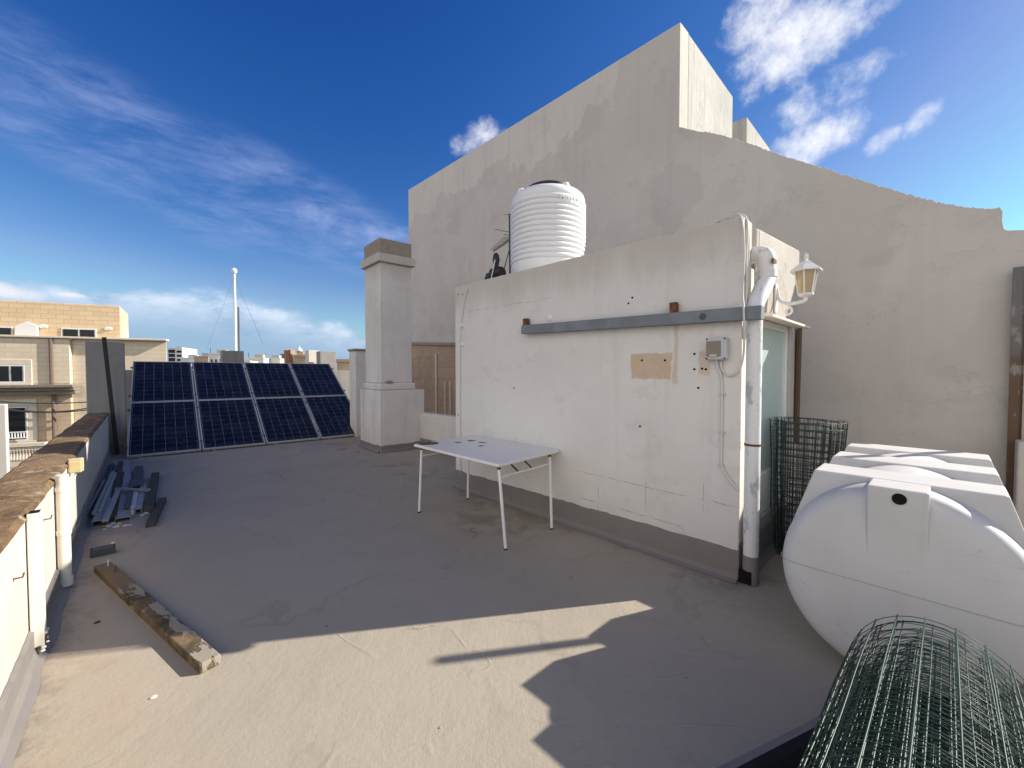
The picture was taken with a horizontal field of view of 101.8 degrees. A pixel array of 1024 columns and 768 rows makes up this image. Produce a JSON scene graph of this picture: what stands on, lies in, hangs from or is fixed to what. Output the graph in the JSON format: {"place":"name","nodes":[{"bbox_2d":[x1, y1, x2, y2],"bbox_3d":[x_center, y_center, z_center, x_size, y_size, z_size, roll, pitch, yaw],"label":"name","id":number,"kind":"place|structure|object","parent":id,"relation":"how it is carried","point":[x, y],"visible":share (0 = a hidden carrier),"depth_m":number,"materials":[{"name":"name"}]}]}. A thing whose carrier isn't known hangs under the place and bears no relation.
{"place":"outdoors","nodes":[
{"label":"outdoors","id":0,"kind":"place"},
{"bbox_2d":[0,404,9,478],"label":"garden wall","id":1,"kind":"structure","parent":0,"point":[4,451],"depth_m":16.09,"materials":[{"name":"white paint"}]},
{"bbox_2d":[0,300,168,469],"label":"stone building","id":2,"kind":"structure","parent":0,"point":[42,352],"depth_m":25.48,"materials":[{"name":"stone"}]},
{"bbox_2d":[0,326,12,334],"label":"window","id":3,"kind":"structure","parent":2,"relation":"in","point":[4,330],"depth_m":25.68,"materials":[{"name":"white glass"}]},
{"bbox_2d":[0,365,24,382],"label":"window","id":4,"kind":"structure","parent":2,"relation":"in","point":[8,373],"depth_m":24.50,"materials":[{"name":"black glass"}]},
{"bbox_2d":[8,406,27,440],"bbox_3d":[-29.352,2.353,24.657,0.967,2.046,0.120,-1,2,-24],"label":"window","id":5,"kind":"structure","parent":2,"relation":"in","point":[17,421],"depth_m":24.64,"materials":[{"name":"black glass"}]},
{"bbox_2d":[0,401,86,403],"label":"street cable","id":6,"kind":"object","parent":2,"relation":"attached to","point":[42,403],"visible":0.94,"depth_m":24.75,"materials":[{"name":"black rubber"}]},
{"bbox_2d":[8,408,86,411],"bbox_3d":[-28.293,1.335,24.642,4.946,0.751,0.063,-1,2,-24],"label":"street cable","id":7,"kind":"object","parent":2,"relation":"attached to","point":[46,411],"visible":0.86,"depth_m":24.85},
{"bbox_2d":[8,409,86,412],"bbox_3d":[-28.296,1.427,24.643,4.942,0.645,0.063,-1,2,-24],"label":"street cable","id":8,"kind":"object","parent":2,"relation":"attached to","point":[49,412],"visible":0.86,"depth_m":24.91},
{"bbox_2d":[61,328,96,336],"bbox_3d":[-28.172,-3.273,27.092,1.697,0.721,0.120,-1,2,-24],"label":"window","id":9,"kind":"structure","parent":2,"relation":"in","point":[75,332],"depth_m":27.04,"materials":[{"name":"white glass"}]},
{"bbox_2d":[167,346,196,361],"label":"tower block","id":10,"kind":"structure","parent":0,"point":[175,354],"depth_m":150.51,"materials":[{"name":"white paint"}]},
{"bbox_2d":[180,355,198,369],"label":"house","id":11,"kind":"structure","parent":0,"point":[189,358],"depth_m":120.35,"materials":[{"name":"white concrete"}]},
{"bbox_2d":[193,351,208,361],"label":"house","id":12,"kind":"structure","parent":0,"point":[204,357],"depth_m":110.36,"materials":[{"name":"stone"}]},
{"bbox_2d":[208,348,228,361],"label":"house","id":13,"kind":"structure","parent":0,"point":[214,357],"depth_m":100.17,"materials":[{"name":"white paint"}]},
{"bbox_2d":[219,360,257,366],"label":"house","id":14,"kind":"structure","parent":0,"point":[248,362],"depth_m":71.14,"materials":[{"name":"white concrete"}]},
{"bbox_2d":[244,353,268,362],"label":"house","id":15,"kind":"structure","parent":0,"point":[260,358],"depth_m":105.96,"materials":[{"name":"white concrete"}]},
{"bbox_2d":[269,355,283,362],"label":"house","id":16,"kind":"structure","parent":0,"point":[276,359],"depth_m":112.95,"materials":[{"name":"white concrete"}]},
{"bbox_2d":[280,345,303,369],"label":"church","id":17,"kind":"structure","parent":0,"point":[286,356],"depth_m":167.97,"materials":[{"name":"stone"}]},
{"bbox_2d":[292,355,304,362],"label":"house","id":18,"kind":"structure","parent":0,"point":[299,358],"depth_m":60.06,"materials":[{"name":"stone"}]},
{"bbox_2d":[336,359,349,370],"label":"house","id":19,"kind":"structure","parent":0,"point":[342,364],"depth_m":40.06,"materials":[{"name":"stone"}]},
{"bbox_2d":[11,423,878,767],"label":"terrace floor","id":20,"kind":"structure","parent":0,"point":[339,603],"depth_m":2.33,"materials":[{"name":"grey concrete"}]},
{"bbox_2d":[88,473,106,518],"bbox_3d":[-5.170,1.338,5.237,0.036,0.035,2.700,-1,2,-41],"label":"metal pipe","id":21,"kind":"object","parent":20,"relation":"on","point":[90,516],"visible":0.34,"depth_m":4.32,"materials":[{"name":"metal"}]},
{"bbox_2d":[90,542,115,557],"bbox_3d":[-3.380,1.367,3.437,0.150,0.072,0.092,-1,2,-43],"label":"metal bracket","id":22,"kind":"object","parent":20,"relation":"on","point":[103,550],"visible":1,"depth_m":3.42,"materials":[{"name":"metal"}]},
{"bbox_2d":[92,482,113,527],"bbox_3d":[-4.807,1.333,4.961,0.110,0.060,2.427,-1,2,-41],"label":"metal tube","id":23,"kind":"object","parent":20,"relation":"on","point":[97,519],"visible":0.3,"depth_m":4.17,"materials":[{"name":"metal"}]},
{"bbox_2d":[91,471,113,514],"bbox_3d":[-4.968,1.285,5.077,0.040,0.041,2.228,-1,2,-40],"label":"metal pipe","id":24,"kind":"object","parent":23,"relation":"on","point":[97,505],"visible":0.97,"depth_m":4.79,"materials":[{"name":"metal"}]},
{"bbox_2d":[98,472,116,511],"bbox_3d":[-4.916,1.282,5.070,0.034,0.036,2.054,-1,2,-40],"label":"metal pipe","id":25,"kind":"object","parent":23,"relation":"on","point":[102,503],"visible":1,"depth_m":4.84,"materials":[{"name":"metal"}]},
{"bbox_2d":[101,489,120,521],"bbox_3d":[-4.374,1.302,4.559,0.050,0.025,1.445,-1,2,-39],"label":"metal tube","id":26,"kind":"object","parent":23,"relation":"on","point":[109,510],"visible":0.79,"depth_m":4.39,"materials":[{"name":"metal"}]},
{"bbox_2d":[115,487,150,491],"bbox_3d":[-4.596,1.280,5.040,0.448,0.030,0.050,0,2,7],"label":"metal bar","id":27,"kind":"object","parent":26,"relation":"on","point":[136,489],"visible":0.87,"depth_m":5.02,"materials":[{"name":"metal"}]},
{"bbox_2d":[94,463,114,502],"bbox_3d":[-5.544,1.318,5.684,0.048,0.050,2.644,-1,2,-41],"label":"metal pipe","id":28,"kind":"object","parent":20,"relation":"on","point":[111,467],"visible":0.5,"depth_m":5.87,"materials":[{"name":"metal"}]},
{"bbox_2d":[88,479,105,511],"bbox_3d":[-4.927,1.309,4.935,0.030,0.030,1.590,-1,3,-40],"label":"metal pipe","id":29,"kind":"object","parent":28,"relation":"on","point":[97,493],"visible":0.81,"depth_m":4.89,"materials":[{"name":"metal"}]},
{"bbox_2d":[85,341,126,453],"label":"pillar","id":30,"kind":"structure","parent":20,"relation":"on","point":[97,398],"depth_m":7.63,"materials":[{"name":"grey concrete"}]},
{"bbox_2d":[102,337,118,454],"bbox_3d":[-7.220,0.233,7.486,0.072,2.128,0.327,0,2,-14],"label":"steel post","id":31,"kind":"object","parent":20,"relation":"on","point":[110,392],"visible":1,"depth_m":7.46,"materials":[{"name":"black metal"}]},
{"bbox_2d":[110,461,122,497],"bbox_3d":[-5.460,1.306,5.765,0.060,0.070,2.583,-1,2,-42],"label":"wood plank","id":32,"kind":"object","parent":20,"relation":"on","point":[116,483],"visible":0.56,"depth_m":5.67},
{"bbox_2d":[109,471,123,521],"bbox_3d":[-4.889,1.333,5.140,0.090,0.050,2.559,-1,2,-42],"label":"wood plank","id":33,"kind":"object","parent":20,"relation":"on","point":[114,512],"visible":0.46,"depth_m":4.49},
{"bbox_2d":[115,459,131,521],"bbox_3d":[-5.179,1.321,5.576,0.115,0.050,3.758,-1,2,-42],"label":"metal channel","id":34,"kind":"object","parent":20,"relation":"on","point":[127,477],"visible":0.69,"depth_m":5.07,"materials":[{"name":"metal"}]},
{"bbox_2d":[124,479,133,508],"bbox_3d":[-4.581,1.298,4.986,0.046,0.030,1.485,-1,2,-41],"label":"metal tube","id":35,"kind":"object","parent":34,"relation":"on","point":[128,497],"visible":1,"depth_m":4.80,"materials":[{"name":"metal"}]},
{"bbox_2d":[102,512,148,529],"bbox_3d":[-3.947,1.368,4.343,0.220,0.025,0.776,-1,2,-21],"label":"rubble","id":36,"kind":"object","parent":20,"relation":"on","point":[117,525],"visible":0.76,"depth_m":4.07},
{"bbox_2d":[129,507,135,515],"bbox_3d":[-4.111,1.350,4.521,0.040,0.050,0.426,-1,2,-38],"label":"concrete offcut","id":37,"kind":"object","parent":20,"relation":"on","point":[132,511],"visible":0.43,"depth_m":4.37,"materials":[{"name":"grey concrete"}]},
{"bbox_2d":[129,491,138,508],"bbox_3d":[-4.312,1.334,4.750,0.067,0.070,0.728,-1,2,-41],"label":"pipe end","id":38,"kind":"object","parent":20,"relation":"on","point":[134,498],"visible":0.66,"depth_m":4.70,"materials":[{"name":"grey metal"}]},
{"bbox_2d":[133,465,142,491],"bbox_3d":[-5.215,1.305,5.809,0.100,0.070,1.514,-1,2,-42],"label":"metal tube","id":39,"kind":"object","parent":20,"relation":"on","point":[138,477],"visible":0.82,"depth_m":5.69,"materials":[{"name":"metal"}]},
{"bbox_2d":[135,484,145,514],"bbox_3d":[-4.345,1.335,4.876,0.055,0.060,1.260,-1,2,-40],"label":"metal tube","id":40,"kind":"object","parent":20,"relation":"on","point":[139,503],"visible":0.79,"depth_m":4.61,"materials":[{"name":"metal"}]},
{"bbox_2d":[140,482,148,511],"bbox_3d":[-4.389,1.338,4.976,0.060,0.050,1.316,-1,2,-40],"label":"metal tube","id":41,"kind":"object","parent":20,"relation":"on","point":[147,484],"visible":0.34,"depth_m":4.92,"materials":[{"name":"metal"}]},
{"bbox_2d":[143,472,158,512],"bbox_3d":[-4.485,1.319,5.189,0.085,0.075,1.946,-1,2,-39],"label":"wood plank","id":42,"kind":"object","parent":20,"relation":"on","point":[150,500],"visible":0.9,"depth_m":4.90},
{"bbox_2d":[131,456,174,462],"bbox_3d":[-6.091,1.264,7.025,0.660,0.072,0.357,-1,2,-26],"label":"wire tangle","id":43,"kind":"object","parent":20,"relation":"on","point":[157,460],"visible":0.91,"depth_m":6.98,"materials":[{"name":"metal"}]},
{"bbox_2d":[145,497,166,527],"bbox_3d":[-3.790,1.355,4.441,0.075,0.045,1.002,-1,2,-35],"label":"wood plank","id":44,"kind":"object","parent":20,"relation":"on","point":[153,518],"visible":1,"depth_m":4.32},
{"bbox_2d":[94,559,220,673],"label":"wooden beam","id":45,"kind":"structure","parent":20,"relation":"on","point":[194,650],"depth_m":2.43,"materials":[{"name":"brown wood"}]},
{"bbox_2d":[220,350,243,364],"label":"wall pillar","id":46,"kind":"structure","parent":20,"relation":"on","point":[233,356],"depth_m":11.05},
{"bbox_2d":[125,370,349,436],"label":"boundary wall","id":47,"kind":"structure","parent":20,"relation":"on","point":[343,377],"depth_m":10.58,"materials":[{"name":"white paint"}]},
{"bbox_2d":[125,367,354,457],"bbox_3d":[-5.986,0.375,9.624,4.256,1.750,2.933,-1,2,-40],"label":"panel rack","id":48,"kind":"object","parent":20,"relation":"on","point":[126,447],"visible":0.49,"depth_m":9.09,"materials":[{"name":"metal"}]},
{"bbox_2d":[130,361,194,402],"bbox_3d":[-7.635,-0.066,9.115,1.032,0.040,1.665,-1,33,-40],"label":"solar panel","id":49,"kind":"object","parent":48,"relation":"attached to","point":[154,381],"visible":1,"depth_m":9.06,"materials":[{"name":"glass"}]},
{"bbox_2d":[127,400,200,457],"bbox_3d":[-6.704,0.815,8.034,1.032,0.041,1.665,-1,33,-40],"label":"solar panel","id":50,"kind":"object","parent":48,"relation":"attached to","point":[163,428],"visible":1,"depth_m":7.96,"materials":[{"name":"glass"}]},
{"bbox_2d":[192,362,252,399],"bbox_3d":[-6.829,-0.085,9.794,1.032,0.042,1.665,-1,33,-40],"label":"solar panel","id":51,"kind":"object","parent":48,"relation":"attached to","point":[219,380],"visible":1,"depth_m":9.74,"materials":[{"name":"glass"}]},
{"bbox_2d":[197,399,265,450],"bbox_3d":[-5.898,0.797,8.713,1.032,0.041,1.665,-1,33,-40],"label":"solar panel","id":52,"kind":"object","parent":48,"relation":"attached to","point":[229,423],"visible":1,"depth_m":8.64,"materials":[{"name":"glass"}]},
{"bbox_2d":[244,363,302,397],"bbox_3d":[-6.024,-0.104,10.473,1.032,0.042,1.665,-1,33,-40],"label":"solar panel","id":53,"kind":"object","parent":48,"relation":"attached to","point":[272,380],"visible":1,"depth_m":10.42,"materials":[{"name":"glass"}]},
{"bbox_2d":[254,397,319,443],"bbox_3d":[-5.092,0.778,9.392,1.032,0.040,1.665,-1,33,-40],"label":"solar panel","id":54,"kind":"object","parent":48,"relation":"attached to","point":[285,419],"visible":1,"depth_m":9.32,"materials":[{"name":"glass"}]},
{"bbox_2d":[289,363,345,397],"bbox_3d":[-5.218,-0.122,11.152,1.032,0.042,1.665,-1,33,-40],"label":"solar panel","id":55,"kind":"object","parent":48,"relation":"attached to","point":[316,379],"visible":1,"depth_m":11.10,"materials":[{"name":"glass"}]},
{"bbox_2d":[304,395,354,438],"bbox_3d":[-4.286,0.759,10.071,1.032,0.040,1.665,-1,33,-40],"label":"solar panel","id":56,"kind":"object","parent":48,"relation":"attached to","point":[330,415],"visible":0.75,"depth_m":9.99,"materials":[{"name":"glass"}]},
{"bbox_2d":[316,351,335,374],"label":"wall pillar","id":57,"kind":"structure","parent":20,"relation":"on","point":[325,357],"depth_m":12.66,"materials":[{"name":"white paint"}]},
{"bbox_2d":[347,349,365,436],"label":"end pier","id":58,"kind":"structure","parent":20,"relation":"on","point":[357,363],"depth_m":9.68,"materials":[{"name":"paint"}]},
{"bbox_2d":[358,238,423,452],"bbox_3d":[-2.423,-0.730,8.311,1.000,4.000,1.048,-1,2,-41],"label":"chimney","id":59,"kind":"object","parent":20,"relation":"on","point":[390,413],"visible":0.95,"depth_m":7.97,"materials":[{"name":"paint"}]},
{"bbox_2d":[420,412,455,456],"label":"wall","id":60,"kind":"structure","parent":20,"relation":"on","point":[435,426],"depth_m":7.87,"materials":[{"name":"white paint"}]},
{"bbox_2d":[414,435,558,550],"bbox_3d":[-0.277,1.016,4.306,0.877,0.730,1.488,-2,2,-44],"label":"folding table","id":61,"kind":"object","parent":20,"relation":"on","point":[498,453],"visible":1,"depth_m":4.10,"materials":[{"name":"white plastic"}]},
{"bbox_2d":[452,217,810,582],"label":"stair house","id":62,"kind":"structure","parent":20,"relation":"on","point":[625,422],"depth_m":3.64,"materials":[{"name":"paint"}]},
{"bbox_2d":[460,289,467,474],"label":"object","id":63,"kind":"object","parent":62,"relation":"attached to","point":[460,363],"depth_m":5.31,"materials":[{"name":"white plastic"}]},
{"bbox_2d":[485,253,505,279],"bbox_3d":[-0.217,-1.404,4.997,0.161,0.330,0.300,-2,2,-45],"label":"water pump","id":64,"kind":"object","parent":62,"relation":"on","point":[496,270],"visible":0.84,"depth_m":4.93,"materials":[{"name":"black plastic"}]},
{"bbox_2d":[490,213,510,273],"bbox_3d":[-0.127,-1.798,5.920,0.308,1.072,0.737,0,2,-8],"label":"tv aerial","id":65,"kind":"object","parent":62,"relation":"on","point":[494,249],"visible":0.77,"depth_m":5.70,"materials":[{"name":"metal"}]},
{"bbox_2d":[510,180,585,272],"bbox_3d":[0.432,-1.798,5.012,0.905,1.118,0.905,0,2,0],"label":"roof water tank","id":66,"kind":"object","parent":62,"relation":"on","point":[548,221],"visible":0.87,"depth_m":4.62,"materials":[{"name":"plastic"}]},
{"bbox_2d":[521,302,764,333],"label":"steel beam","id":67,"kind":"structure","parent":62,"relation":"attached to","point":[673,316],"depth_m":3.31,"materials":[{"name":"grey metal"}]},
{"bbox_2d":[706,337,728,466],"bbox_3d":[1.491,0.133,3.035,0.086,0.938,0.144,-2,2,-44],"label":"breaker box","id":68,"kind":"object","parent":62,"relation":"attached to","point":[717,348],"visible":1,"depth_m":2.99,"materials":[{"name":"grey plastic"}]},
{"bbox_2d":[715,360,739,490],"bbox_3d":[1.559,0.293,3.009,0.177,0.946,0.034,1,2,41],"label":"cable conduit","id":69,"kind":"object","parent":62,"relation":"attached to","point":[721,436],"visible":0.95,"depth_m":3.03,"materials":[{"name":"white plastic"}]},
{"bbox_2d":[708,213,748,305],"bbox_3d":[1.481,-0.867,3.259,0.042,0.753,0.740,-1,2,-31],"label":"roof cable","id":70,"kind":"object","parent":62,"relation":"attached to","point":[746,260],"visible":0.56,"depth_m":2.95,"materials":[{"name":"white plastic"}]},
{"bbox_2d":[720,214,744,375],"bbox_3d":[1.559,-0.639,3.054,0.110,1.166,0.452,0,2,-15],"label":"corner cable","id":71,"kind":"object","parent":62,"relation":"attached to","point":[743,303],"visible":0.88,"depth_m":2.91,"materials":[{"name":"white plastic"}]},
{"bbox_2d":[747,222,749,302],"bbox_3d":[1.607,-0.872,3.071,0.027,0.674,0.273,-1,2,-37],"label":"side cable","id":72,"kind":"object","parent":62,"relation":"attached to","point":[748,258],"visible":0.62,"depth_m":2.96,"materials":[{"name":"white plastic"}]},
{"bbox_2d":[739,246,776,585],"bbox_3d":[1.762,0.196,3.015,0.327,2.421,0.197,-2,2,-44],"label":"drain pipe","id":73,"kind":"object","parent":62,"relation":"attached to","point":[764,258],"visible":0.81,"depth_m":2.90,"materials":[{"name":"white plastic"}]},
{"bbox_2d":[774,252,822,314],"bbox_3d":[2.333,-0.808,3.373,0.215,0.491,0.326,-1,2,-23],"label":"wall lantern","id":74,"kind":"object","parent":62,"relation":"attached to","point":[805,272],"depth_m":3.31,"materials":[{"name":"white metal"}]},
{"bbox_2d":[795,328,801,441],"bbox_3d":[2.747,0.014,3.994,0.090,1.110,0.032,-2,2,-44],"label":"door board","id":75,"kind":"object","parent":62,"relation":"attached to","point":[798,372],"depth_m":3.97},
{"bbox_2d":[770,417,847,554],"bbox_3d":[2.430,0.845,3.462,0.539,1.109,0.552,0,2,0],"label":"wire roll","id":76,"kind":"object","parent":20,"relation":"on","point":[783,473],"visible":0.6,"depth_m":3.41,"materials":[{"name":"green metal"}]},
{"bbox_2d":[718,682,899,767],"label":"kerb","id":77,"kind":"structure","parent":20,"relation":"on","point":[765,747],"depth_m":1.65,"materials":[{"name":"grey concrete"}]},
{"bbox_2d":[737,683,1023,767],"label":"roofing felt","id":78,"kind":"object","parent":20,"relation":"on","point":[789,754],"visible":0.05,"depth_m":1.62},
{"bbox_2d":[781,442,1023,697],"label":"horizontal tank","id":79,"kind":"object","parent":20,"relation":"on","point":[876,531],"visible":0.9,"depth_m":1.94,"materials":[{"name":"white plastic"}]},
{"bbox_2d":[798,614,1023,767],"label":"wire roll","id":80,"kind":"object","parent":20,"relation":"on","point":[1000,750],"visible":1,"depth_m":1.30,"materials":[{"name":"green metal"}]},
{"bbox_2d":[1006,266,1023,501],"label":"steel stanchion","id":81,"kind":"object","parent":20,"relation":"on","point":[1015,400],"visible":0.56,"depth_m":3.77,"materials":[{"name":"paint"}]},
{"bbox_2d":[0,0,1023,370],"label":"sky","id":82,"kind":"structure","parent":0,"point":[151,151],"materials":[{"name":"blue"}]},
{"bbox_2d":[1013,439,1023,527],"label":"block wall","id":83,"kind":"structure","parent":0,"point":[1018,496],"depth_m":3.60,"materials":[{"name":"white paint"}]},
{"bbox_3d":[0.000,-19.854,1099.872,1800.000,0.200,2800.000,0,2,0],"label":"ground","id":84,"kind":"structure","parent":0,"visible":0},
{"bbox_2d":[0,412,114,767],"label":"parapet wall","id":85,"kind":"structure","parent":84,"relation":"on","point":[27,485],"depth_m":2.47,"materials":[{"name":"white paint"}]},
{"bbox_2d":[26,509,49,651],"bbox_3d":[-2.496,1.037,2.192,0.117,0.736,0.068,1,2,42],"label":"cable trunking","id":86,"kind":"object","parent":85,"relation":"attached to","point":[36,571],"visible":0.96,"depth_m":2.17,"materials":[{"name":"plastic"}]},
{"bbox_2d":[54,474,73,586],"bbox_3d":[-3.109,1.014,2.885,0.080,0.773,0.079,0,2,0],"label":"round pipe","id":87,"kind":"object","parent":85,"relation":"attached to","point":[62,489],"visible":0.92,"depth_m":2.86,"materials":[{"name":"plastic"}]},
{"bbox_2d":[68,457,83,491],"bbox_3d":[-3.586,0.798,3.422,0.084,0.355,0.230,-1,2,-41],"label":"junction box","id":88,"kind":"object","parent":85,"relation":"attached to","point":[75,465],"visible":0.77,"depth_m":3.39,"materials":[{"name":"plastic"}]},
{"bbox_2d":[408,22,1023,495],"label":"neighbour building","id":89,"kind":"structure","parent":84,"relation":"on","point":[904,312],"depth_m":5.11,"materials":[{"name":"paint"}]},
{"bbox_2d":[435,353,436,412],"bbox_3d":[-1.939,0.100,10.614,0.032,1.765,0.032,0,2,0],"label":"conduit pipe","id":90,"kind":"object","parent":89,"relation":"attached to","point":[435,382],"visible":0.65,"depth_m":10.60,"materials":[{"name":"plastic"}]},
{"bbox_2d":[444,381,445,413],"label":"conduit pipe","id":91,"kind":"object","parent":89,"relation":"attached to","point":[444,398],"visible":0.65,"depth_m":10.33,"materials":[{"name":"plastic"}]},
{"bbox_2d":[449,381,450,414],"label":"conduit pipe","id":92,"kind":"object","parent":89,"relation":"attached to","point":[450,397],"visible":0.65,"depth_m":10.18,"materials":[{"name":"plastic"}]},
{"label":"adjoining roof","id":93,"kind":"object","parent":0,"visible":0},
{"bbox_2d":[206,268,261,350],"bbox_3d":[-10.327,-1.999,16.001,2.107,5.111,1.109,0,2,0],"label":"antenna mast","id":94,"kind":"object","parent":93,"relation":"on","point":[234,271],"visible":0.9,"depth_m":16.39,"materials":[{"name":"white metal"}]},
{"bbox_2d":[238,307,239,350],"bbox_3d":[-11.456,-1.350,17.469,0.070,3.732,0.061,0,2,0],"label":"thin mast","id":95,"kind":"object","parent":93,"relation":"on","point":[238,331],"visible":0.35,"depth_m":17.43,"materials":[{"name":"metal"}]},
{"bbox_2d":[305,350,316,363],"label":"wall pillar","id":96,"kind":"structure","parent":93,"relation":"on","point":[310,356],"depth_m":12.94,"materials":[{"name":"white paint"}]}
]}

